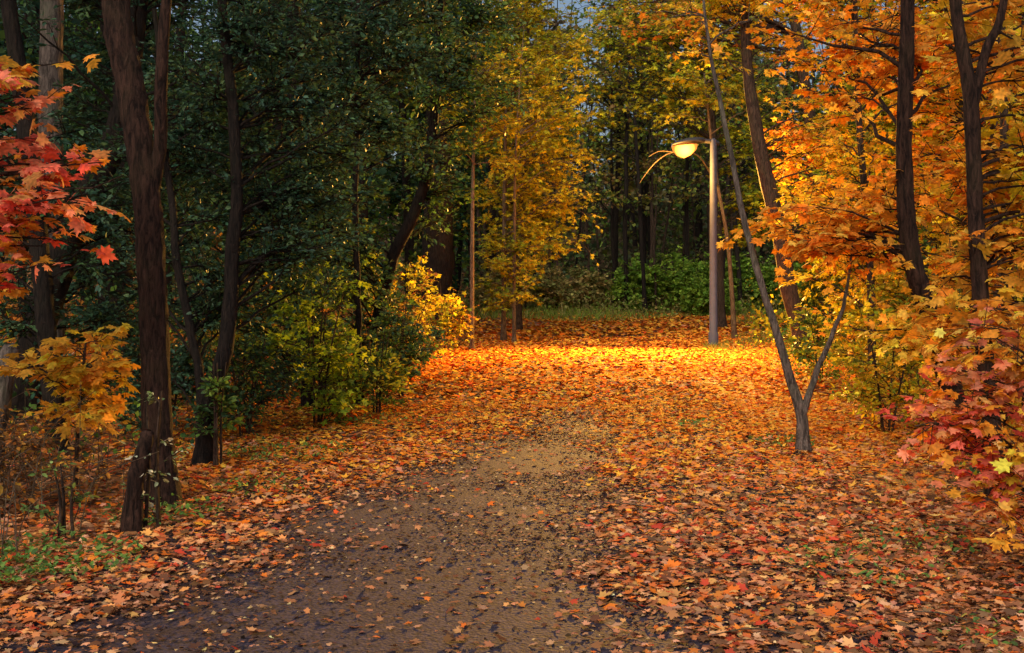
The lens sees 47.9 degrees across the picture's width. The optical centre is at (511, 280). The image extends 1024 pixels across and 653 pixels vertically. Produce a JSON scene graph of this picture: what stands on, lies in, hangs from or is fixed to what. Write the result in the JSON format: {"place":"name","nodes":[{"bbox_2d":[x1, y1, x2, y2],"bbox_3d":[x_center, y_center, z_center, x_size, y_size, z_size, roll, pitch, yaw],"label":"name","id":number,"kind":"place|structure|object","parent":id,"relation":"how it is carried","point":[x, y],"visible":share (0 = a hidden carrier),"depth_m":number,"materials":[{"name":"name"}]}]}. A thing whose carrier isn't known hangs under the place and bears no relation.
{"place":"outdoors","nodes":[
{"label":"outdoors","id":0,"kind":"place"},
{"bbox_2d":[0,318,936,652],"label":"path","id":1,"kind":"structure","parent":0,"point":[310,630],"depth_m":6.19,"materials":[{"name":"brown soil"}]},
{"bbox_2d":[0,380,1023,652],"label":"leaf debris","id":2,"kind":"object","parent":1,"relation":"on","point":[600,390],"visible":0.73,"depth_m":7.22,"materials":[{"name":"orange plant"}]},
{"bbox_2d":[0,412,1023,652],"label":"ground weeds","id":3,"kind":"object","parent":1,"relation":"on","point":[33,550],"visible":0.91,"depth_m":6.52,"materials":[{"name":"green plant"}]},
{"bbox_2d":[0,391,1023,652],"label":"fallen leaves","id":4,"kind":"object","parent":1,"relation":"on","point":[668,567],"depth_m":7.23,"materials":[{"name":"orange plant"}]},
{"bbox_2d":[0,0,997,192],"label":"sky","id":5,"kind":"structure","parent":0,"point":[576,5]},
{"bbox_2d":[0,182,1023,652],"bbox_3d":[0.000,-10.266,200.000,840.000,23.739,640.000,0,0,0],"label":"ground","id":6,"kind":"structure","parent":0,"point":[118,474],"depth_m":9.19,"materials":[{"name":"brown plant"}]},
{"bbox_2d":[0,343,19,476],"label":"trunk","id":7,"kind":"object","parent":6,"relation":"on","point":[6,386],"visible":0.7,"depth_m":8.76,"materials":[{"name":"grey plant"}]},
{"bbox_2d":[37,0,68,400],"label":"birch tree","id":8,"kind":"object","parent":6,"relation":"on","point":[48,74],"visible":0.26,"depth_m":13.89,"materials":[{"name":"grey plant"}]},
{"bbox_2d":[20,454,99,542],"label":"pale leaved weed","id":9,"kind":"object","parent":6,"relation":"on","point":[61,525],"visible":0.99,"depth_m":6.99,"materials":[{"name":"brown plant"}]},
{"bbox_2d":[0,54,131,301],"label":"red maple tree","id":10,"kind":"object","parent":6,"relation":"on","point":[30,200],"visible":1,"depth_m":6.92,"materials":[{"name":"brown plant"}]},
{"bbox_2d":[0,323,140,492],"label":"yellow maple sapling","id":11,"kind":"object","parent":6,"relation":"on","point":[67,368],"visible":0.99,"depth_m":8.11,"materials":[{"name":"brown plant"}]},
{"bbox_2d":[0,0,176,457],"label":"dark maple tree","id":12,"kind":"object","parent":6,"relation":"on","point":[41,306],"visible":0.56,"depth_m":10.16,"materials":[{"name":"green plant"}]},
{"bbox_2d":[0,384,198,564],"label":"dry brush","id":13,"kind":"object","parent":6,"relation":"on","point":[24,447],"visible":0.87,"depth_m":7.73,"materials":[{"name":"beige plant"}]},
{"bbox_2d":[0,0,251,338],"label":"distant trees","id":14,"kind":"object","parent":6,"relation":"on","point":[35,56],"visible":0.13,"depth_m":23.82,"materials":[{"name":"green plant"}]},
{"bbox_2d":[0,0,253,333],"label":"elm tree","id":15,"kind":"object","parent":6,"relation":"on","point":[146,53],"visible":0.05,"depth_m":26.82,"materials":[{"name":"green plant"}]},
{"bbox_2d":[0,0,255,359],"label":"elm tree","id":16,"kind":"object","parent":6,"relation":"on","point":[94,14],"visible":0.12,"depth_m":18.94,"materials":[{"name":"green plant"}]},
{"bbox_2d":[1,435,264,547],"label":"grass","id":17,"kind":"structure","parent":6,"relation":"on","point":[122,483],"depth_m":8.72,"materials":[{"name":"green plant"}]},
{"bbox_2d":[59,275,211,407],"bbox_3d":[-4.431,0.737,13.276,1.719,1.678,1.592,0,0,0],"label":"green shrub","id":18,"kind":"object","parent":6,"relation":"on","point":[66,320],"visible":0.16,"depth_m":13.30,"materials":[{"name":"brown plant"}]},
{"bbox_2d":[120,429,154,539],"bbox_3d":[-2.356,1.319,7.202,0.213,0.767,0.190,0,0,0],"label":"broken stump","id":19,"kind":"object","parent":6,"relation":"on","point":[132,516],"visible":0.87,"depth_m":7.17,"materials":[{"name":"brown wood"}]},
{"bbox_2d":[101,0,183,511],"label":"maple tree","id":20,"kind":"object","parent":6,"relation":"on","point":[145,154],"visible":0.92,"depth_m":8.03,"materials":[{"name":"brown plant"}]},
{"bbox_2d":[119,391,194,530],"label":"pale leaved weed","id":21,"kind":"object","parent":6,"relation":"on","point":[151,473],"visible":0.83,"depth_m":7.28,"materials":[{"name":"green plant"}]},
{"bbox_2d":[85,291,234,441],"bbox_3d":[-3.471,0.850,11.072,1.561,1.488,1.263,0,0,0],"label":"green shrub","id":22,"kind":"object","parent":6,"relation":"on","point":[182,367],"visible":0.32,"depth_m":11.05,"materials":[{"name":"brown plant"}]},
{"bbox_2d":[0,0,333,423],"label":"dark maple tree","id":23,"kind":"object","parent":6,"relation":"on","point":[139,10],"visible":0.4,"depth_m":12.09,"materials":[{"name":"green plant"}]},
{"bbox_2d":[180,361,244,468],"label":"green shrub","id":24,"kind":"object","parent":6,"relation":"on","point":[220,410],"visible":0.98,"depth_m":9.71,"materials":[{"name":"brown plant"}]},
{"bbox_2d":[0,263,464,394],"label":"undergrowth","id":25,"kind":"object","parent":6,"relation":"on","point":[73,301],"visible":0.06,"depth_m":27.25,"materials":[{"name":"green plant"}]},
{"bbox_2d":[0,308,468,462],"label":"undergrowth","id":26,"kind":"object","parent":6,"relation":"on","point":[128,427],"visible":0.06,"depth_m":12.29,"materials":[{"name":"plant"}]},
{"bbox_2d":[197,230,279,348],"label":"brown shrub","id":27,"kind":"object","parent":6,"relation":"on","point":[270,323],"visible":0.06,"depth_m":20.14,"materials":[{"name":"green plant"}]},
{"bbox_2d":[82,0,400,467],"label":"buckthorn tree","id":28,"kind":"object","parent":6,"relation":"on","point":[229,279],"visible":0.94,"depth_m":10.26,"materials":[{"name":"green plant"}]},
{"bbox_2d":[174,329,313,439],"bbox_3d":[-2.718,1.066,11.600,1.450,1.161,1.632,0,0,0],"label":"green shrub","id":29,"kind":"object","parent":6,"relation":"on","point":[249,409],"visible":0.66,"depth_m":11.60,"materials":[{"name":"brown plant"}]},
{"bbox_2d":[180,213,319,393],"bbox_3d":[-3.712,0.342,15.535,1.886,2.654,1.808,0,0,31],"label":"yellow green shrub","id":30,"kind":"object","parent":6,"relation":"on","point":[261,315],"visible":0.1,"depth_m":15.32,"materials":[{"name":"brown plant"}]},
{"bbox_2d":[0,0,501,329],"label":"distant trees","id":31,"kind":"object","parent":6,"relation":"on","point":[370,215],"visible":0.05,"depth_m":40.48,"materials":[{"name":"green plant"}]},
{"bbox_2d":[178,0,408,332],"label":"elm tree","id":32,"kind":"object","parent":6,"relation":"on","point":[204,37],"visible":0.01,"depth_m":23.79,"materials":[{"name":"green plant"}]},
{"bbox_2d":[241,250,379,428],"bbox_3d":[-2.129,0.672,12.650,1.566,2.054,1.428,0,0,30],"label":"yellow green shrub","id":33,"kind":"object","parent":6,"relation":"on","point":[341,406],"visible":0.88,"depth_m":12.53,"materials":[{"name":"brown plant"}]},
{"bbox_2d":[161,0,476,409],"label":"buckthorn tree","id":34,"kind":"object","parent":6,"relation":"on","point":[400,36],"visible":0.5,"depth_m":14.21,"materials":[{"name":"green plant"}]},
{"bbox_2d":[274,308,371,392],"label":"brown shrub","id":35,"kind":"object","parent":6,"relation":"on","point":[345,329],"visible":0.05,"depth_m":15.78,"materials":[{"name":"green plant"}]},
{"bbox_2d":[283,326,391,401],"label":"green shrub","id":36,"kind":"object","parent":6,"relation":"on","point":[298,382],"visible":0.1,"depth_m":14.42,"materials":[{"name":"brown plant"}]},
{"bbox_2d":[324,218,404,335],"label":"golden shrub","id":37,"kind":"object","parent":6,"relation":"on","point":[371,293],"visible":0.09,"depth_m":19.48,"materials":[{"name":"green plant"}]},
{"bbox_2d":[202,0,539,378],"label":"elm tree","id":38,"kind":"object","parent":6,"relation":"on","point":[472,11],"visible":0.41,"depth_m":17.73,"materials":[{"name":"green plant"}]},
{"bbox_2d":[325,328,418,413],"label":"yellow green shrub","id":39,"kind":"object","parent":6,"relation":"on","point":[385,357],"visible":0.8,"depth_m":13.51,"materials":[{"name":"brown plant"}]},
{"bbox_2d":[350,295,451,377],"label":"bush","id":40,"kind":"object","parent":6,"relation":"on","point":[411,318],"visible":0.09,"depth_m":18.09,"materials":[{"name":"green plant"}]},
{"bbox_2d":[300,0,511,339],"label":"elm tree","id":41,"kind":"object","parent":6,"relation":"on","point":[439,259],"visible":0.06,"depth_m":29.18,"materials":[{"name":"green plant"}]},
{"bbox_2d":[362,282,451,396],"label":"green shrub","id":42,"kind":"object","parent":6,"relation":"on","point":[401,332],"visible":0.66,"depth_m":15.57,"materials":[{"name":"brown plant"}]},
{"bbox_2d":[372,250,458,355],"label":"golden shrub","id":43,"kind":"object","parent":6,"relation":"on","point":[412,282],"visible":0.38,"depth_m":21.42,"materials":[{"name":"yellow plant"}]},
{"bbox_2d":[404,275,478,351],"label":"golden shrub","id":44,"kind":"object","parent":6,"relation":"on","point":[442,318],"visible":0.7,"depth_m":24.47,"materials":[{"name":"yellow plant"}]},
{"bbox_2d":[3,109,950,260],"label":"thicket","id":45,"kind":"object","parent":6,"relation":"on","point":[662,207],"visible":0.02,"depth_m":82.49,"materials":[{"name":"green plant"}]},
{"bbox_2d":[13,0,952,218],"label":"distant trees","id":46,"kind":"object","parent":6,"relation":"on","point":[576,77],"depth_m":97.79,"materials":[{"name":"green plant"}]},
{"bbox_2d":[416,28,558,351],"bbox_3d":[-0.679,-2.077,26.305,2.838,7.555,2.768,0,0,43],"label":"yellow maple tree","id":47,"kind":"object","parent":6,"relation":"on","point":[485,137],"visible":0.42,"depth_m":26.11,"materials":[{"name":"beige plant"}]},
{"bbox_2d":[0,0,982,288],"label":"distant trees","id":48,"kind":"object","parent":6,"relation":"on","point":[700,206],"visible":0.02,"depth_m":71.82,"materials":[{"name":"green plant"}]},
{"bbox_2d":[456,263,528,312],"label":"brown bush","id":49,"kind":"object","parent":6,"relation":"on","point":[480,297],"visible":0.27,"depth_m":47.65,"materials":[{"name":"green plant"}]},
{"bbox_2d":[0,288,1017,401],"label":"fallen leaves","id":50,"kind":"object","parent":6,"relation":"on","point":[550,344],"visible":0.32,"depth_m":21.50,"materials":[{"name":"orange plant"}]},
{"bbox_2d":[455,0,616,340],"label":"yellow maple tree","id":51,"kind":"object","parent":6,"relation":"on","point":[572,44],"visible":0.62,"depth_m":29.81,"materials":[{"name":"beige plant"}]},
{"bbox_2d":[474,27,597,342],"bbox_3d":[0.551,-2.350,29.204,3.233,8.101,2.531,0,0,-16],"label":"yellow maple tree","id":52,"kind":"object","parent":6,"relation":"on","point":[549,115],"visible":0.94,"depth_m":28.94,"materials":[{"name":"beige plant"}]},
{"bbox_2d":[451,0,622,331],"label":"yellow maple tree","id":53,"kind":"object","parent":6,"relation":"on","point":[519,321],"visible":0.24,"depth_m":35.84,"materials":[{"name":"brown plant"}]},
{"bbox_2d":[523,261,580,311],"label":"brown bush","id":54,"kind":"object","parent":6,"relation":"on","point":[550,286],"visible":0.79,"depth_m":49.39,"materials":[{"name":"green plant"}]},
{"bbox_2d":[135,196,1023,302],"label":"undergrowth","id":55,"kind":"object","parent":6,"relation":"on","point":[672,245],"visible":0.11,"depth_m":65.86,"materials":[{"name":"green plant"}]},
{"bbox_2d":[560,265,617,309],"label":"brown bush","id":56,"kind":"object","parent":6,"relation":"on","point":[592,282],"visible":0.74,"depth_m":50.89,"materials":[{"name":"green plant"}]},
{"bbox_2d":[602,252,669,310],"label":"green bush","id":57,"kind":"object","parent":6,"relation":"on","point":[634,283],"visible":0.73,"depth_m":51.41,"materials":[{"name":"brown plant"}]},
{"bbox_2d":[453,0,861,311],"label":"bare trees","id":58,"kind":"object","parent":6,"relation":"on","point":[653,219],"visible":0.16,"depth_m":57.38,"materials":[{"name":"brown plant"}]},
{"bbox_2d":[398,0,953,313],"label":"distant trees","id":59,"kind":"object","parent":6,"relation":"on","point":[640,146],"visible":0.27,"depth_m":52.74,"materials":[{"name":"green plant"}]},
{"bbox_2d":[549,0,807,326],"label":"yellow maple tree","id":60,"kind":"object","parent":6,"relation":"on","point":[670,72],"visible":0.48,"depth_m":37.86,"materials":[{"name":"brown plant"}]},
{"bbox_2d":[650,243,708,311],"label":"green bush","id":61,"kind":"object","parent":6,"relation":"on","point":[671,278],"visible":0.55,"depth_m":51.78,"materials":[{"name":"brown plant"}]},
{"bbox_2d":[672,137,718,345],"bbox_3d":[4.390,-0.864,27.600,1.140,5.128,0.400,0,0,0],"label":"street lamp","id":62,"kind":"object","parent":6,"relation":"on","point":[679,149],"visible":0.98,"depth_m":27.52,"materials":[{"name":"metal"}]},
{"bbox_2d":[640,60,762,339],"bbox_3d":[4.448,-2.037,29.766,4.016,7.494,2.426,0,0,-23],"label":"bare branched tree","id":63,"kind":"object","parent":6,"relation":"on","point":[710,103],"visible":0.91,"depth_m":30.07,"materials":[{"name":"beige plant"}]},
{"bbox_2d":[671,273,743,316],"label":"green bush","id":64,"kind":"object","parent":6,"relation":"on","point":[697,297],"visible":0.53,"depth_m":50.12,"materials":[{"name":"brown plant"}]},
{"bbox_2d":[588,0,833,320],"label":"orange maple tree","id":65,"kind":"object","parent":6,"relation":"on","point":[795,27],"visible":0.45,"depth_m":31.56,"materials":[{"name":"brown plant"}]},
{"bbox_2d":[417,296,1015,323],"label":"grass","id":66,"kind":"structure","parent":6,"relation":"on","point":[569,312],"depth_m":46.01,"materials":[{"name":"green plant"}]},
{"bbox_2d":[697,251,774,313],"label":"green bush","id":67,"kind":"object","parent":6,"relation":"on","point":[744,270],"visible":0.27,"depth_m":53.07,"materials":[{"name":"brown plant"}]},
{"bbox_2d":[634,0,852,455],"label":"leaning sapling","id":68,"kind":"object","parent":6,"relation":"on","point":[801,409],"visible":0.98,"depth_m":10.57,"materials":[{"name":"grey plant"}]},
{"bbox_2d":[466,281,1022,316],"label":"bushes","id":69,"kind":"object","parent":6,"relation":"on","point":[604,303],"visible":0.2,"depth_m":49.97,"materials":[{"name":"green plant"}]},
{"bbox_2d":[644,0,879,357],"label":"maple tree","id":70,"kind":"object","parent":6,"relation":"on","point":[771,194],"visible":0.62,"depth_m":22.81,"materials":[{"name":"brown plant"}]},
{"bbox_2d":[740,255,813,307],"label":"green bush","id":71,"kind":"object","parent":6,"relation":"on","point":[768,269],"visible":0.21,"depth_m":54.34,"materials":[{"name":"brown plant"}]},
{"bbox_2d":[763,303,854,384],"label":"yellow green shrub","id":72,"kind":"object","parent":6,"relation":"on","point":[800,354],"visible":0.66,"depth_m":17.47,"materials":[{"name":"brown plant"}]},
{"bbox_2d":[780,260,851,338],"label":"green shrub","id":73,"kind":"object","parent":6,"relation":"on","point":[813,295],"visible":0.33,"depth_m":27.72,"materials":[{"name":"brown plant"}]},
{"bbox_2d":[793,261,860,301],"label":"green bush","id":74,"kind":"object","parent":6,"relation":"on","point":[799,265],"visible":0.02,"depth_m":55.43,"materials":[{"name":"brown plant"}]},
{"bbox_2d":[731,0,940,310],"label":"yellow maple tree","id":75,"kind":"object","parent":6,"relation":"on","point":[844,132],"visible":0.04,"depth_m":25.92,"materials":[{"name":"brown plant"}]},
{"bbox_2d":[700,329,975,383],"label":"grass","id":76,"kind":"structure","parent":6,"relation":"on","point":[722,347],"depth_m":25.43,"materials":[{"name":"plant"}]},
{"bbox_2d":[802,256,903,360],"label":"yellow green shrub","id":77,"kind":"object","parent":6,"relation":"on","point":[845,315],"visible":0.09,"depth_m":20.55,"materials":[{"name":"brown plant"}]},
{"bbox_2d":[716,0,1005,455],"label":"orange maple tree","id":78,"kind":"object","parent":6,"relation":"on","point":[844,231],"visible":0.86,"depth_m":10.44,"materials":[{"name":"brown plant"}]},
{"bbox_2d":[733,322,1016,480],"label":"undergrowth","id":79,"kind":"object","parent":6,"relation":"on","point":[902,425],"visible":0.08,"depth_m":15.57,"materials":[{"name":"orange plant"}]},
{"bbox_2d":[744,273,1023,386],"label":"undergrowth","id":80,"kind":"object","parent":6,"relation":"on","point":[757,319],"visible":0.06,"depth_m":28.23,"materials":[{"name":"plant"}]},
{"bbox_2d":[751,471,1018,573],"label":"grass","id":81,"kind":"structure","parent":6,"relation":"on","point":[906,495],"depth_m":8.64,"materials":[{"name":"green plant"}]},
{"bbox_2d":[809,324,961,431],"bbox_3d":[3.783,1.001,11.838,1.381,1.294,1.313,0,0,-17],"label":"yellow green shrub","id":82,"kind":"object","parent":6,"relation":"on","point":[867,392],"visible":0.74,"depth_m":11.86,"materials":[{"name":"brown plant"}]},
{"bbox_2d":[755,0,1023,387],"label":"yellow maple tree","id":83,"kind":"object","parent":6,"relation":"on","point":[835,143],"visible":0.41,"depth_m":15.05,"materials":[{"name":"brown plant"}]},
{"bbox_2d":[768,0,1023,364],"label":"yellow maple tree","id":84,"kind":"object","parent":6,"relation":"on","point":[888,125],"visible":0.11,"depth_m":18.91,"materials":[{"name":"brown plant"}]},
{"bbox_2d":[831,252,968,382],"bbox_3d":[5.277,0.495,16.486,1.774,2.142,1.740,0,0,-24],"label":"yellow green shrub","id":85,"kind":"object","parent":6,"relation":"on","point":[856,314],"visible":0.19,"depth_m":16.39,"materials":[{"name":"brown plant"}]},
{"bbox_2d":[844,268,958,404],"bbox_3d":[4.518,0.685,13.291,1.232,1.758,1.578,0,0,45],"label":"yellow green shrub","id":86,"kind":"object","parent":6,"relation":"on","point":[902,297],"visible":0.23,"depth_m":13.28,"materials":[{"name":"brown plant"}]},
{"bbox_2d":[825,0,1023,378],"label":"orange maple tree","id":87,"kind":"object","parent":6,"relation":"on","point":[943,111],"visible":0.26,"depth_m":15.46,"materials":[{"name":"brown plant"}]},
{"bbox_2d":[835,0,1023,423],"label":"orange maple tree","id":88,"kind":"object","parent":6,"relation":"on","point":[947,210],"visible":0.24,"depth_m":12.14,"materials":[{"name":"brown plant"}]},
{"bbox_2d":[841,2,1021,293],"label":"distant trees","id":89,"kind":"object","parent":6,"relation":"on","point":[872,114],"visible":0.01,"depth_m":38.71,"materials":[{"name":"orange plant"}]},
{"bbox_2d":[860,3,1023,289],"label":"distant trees","id":90,"kind":"object","parent":6,"relation":"on","point":[1018,15],"visible":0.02,"depth_m":22.49,"materials":[{"name":"orange plant"}]},
{"bbox_2d":[876,296,1023,552],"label":"red maple sapling","id":91,"kind":"object","parent":6,"relation":"on","point":[964,431],"visible":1,"depth_m":6.13,"materials":[{"name":"brown plant"}]},
{"bbox_2d":[897,0,1023,522],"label":"orange maple tree","id":92,"kind":"object","parent":6,"relation":"on","point":[983,236],"visible":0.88,"depth_m":7.64,"materials":[{"name":"brown plant"}]},
{"bbox_2d":[932,12,1023,294],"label":"yellow maple tree","id":93,"kind":"object","parent":6,"relation":"on","point":[1019,18],"visible":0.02,"depth_m":26.18,"materials":[{"name":"brown plant"}]},
{"bbox_2d":[960,337,1023,443],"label":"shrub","id":94,"kind":"object","parent":6,"relation":"on","point":[1010,421],"visible":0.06,"depth_m":10.31,"materials":[{"name":"brown plant"}]}
]}

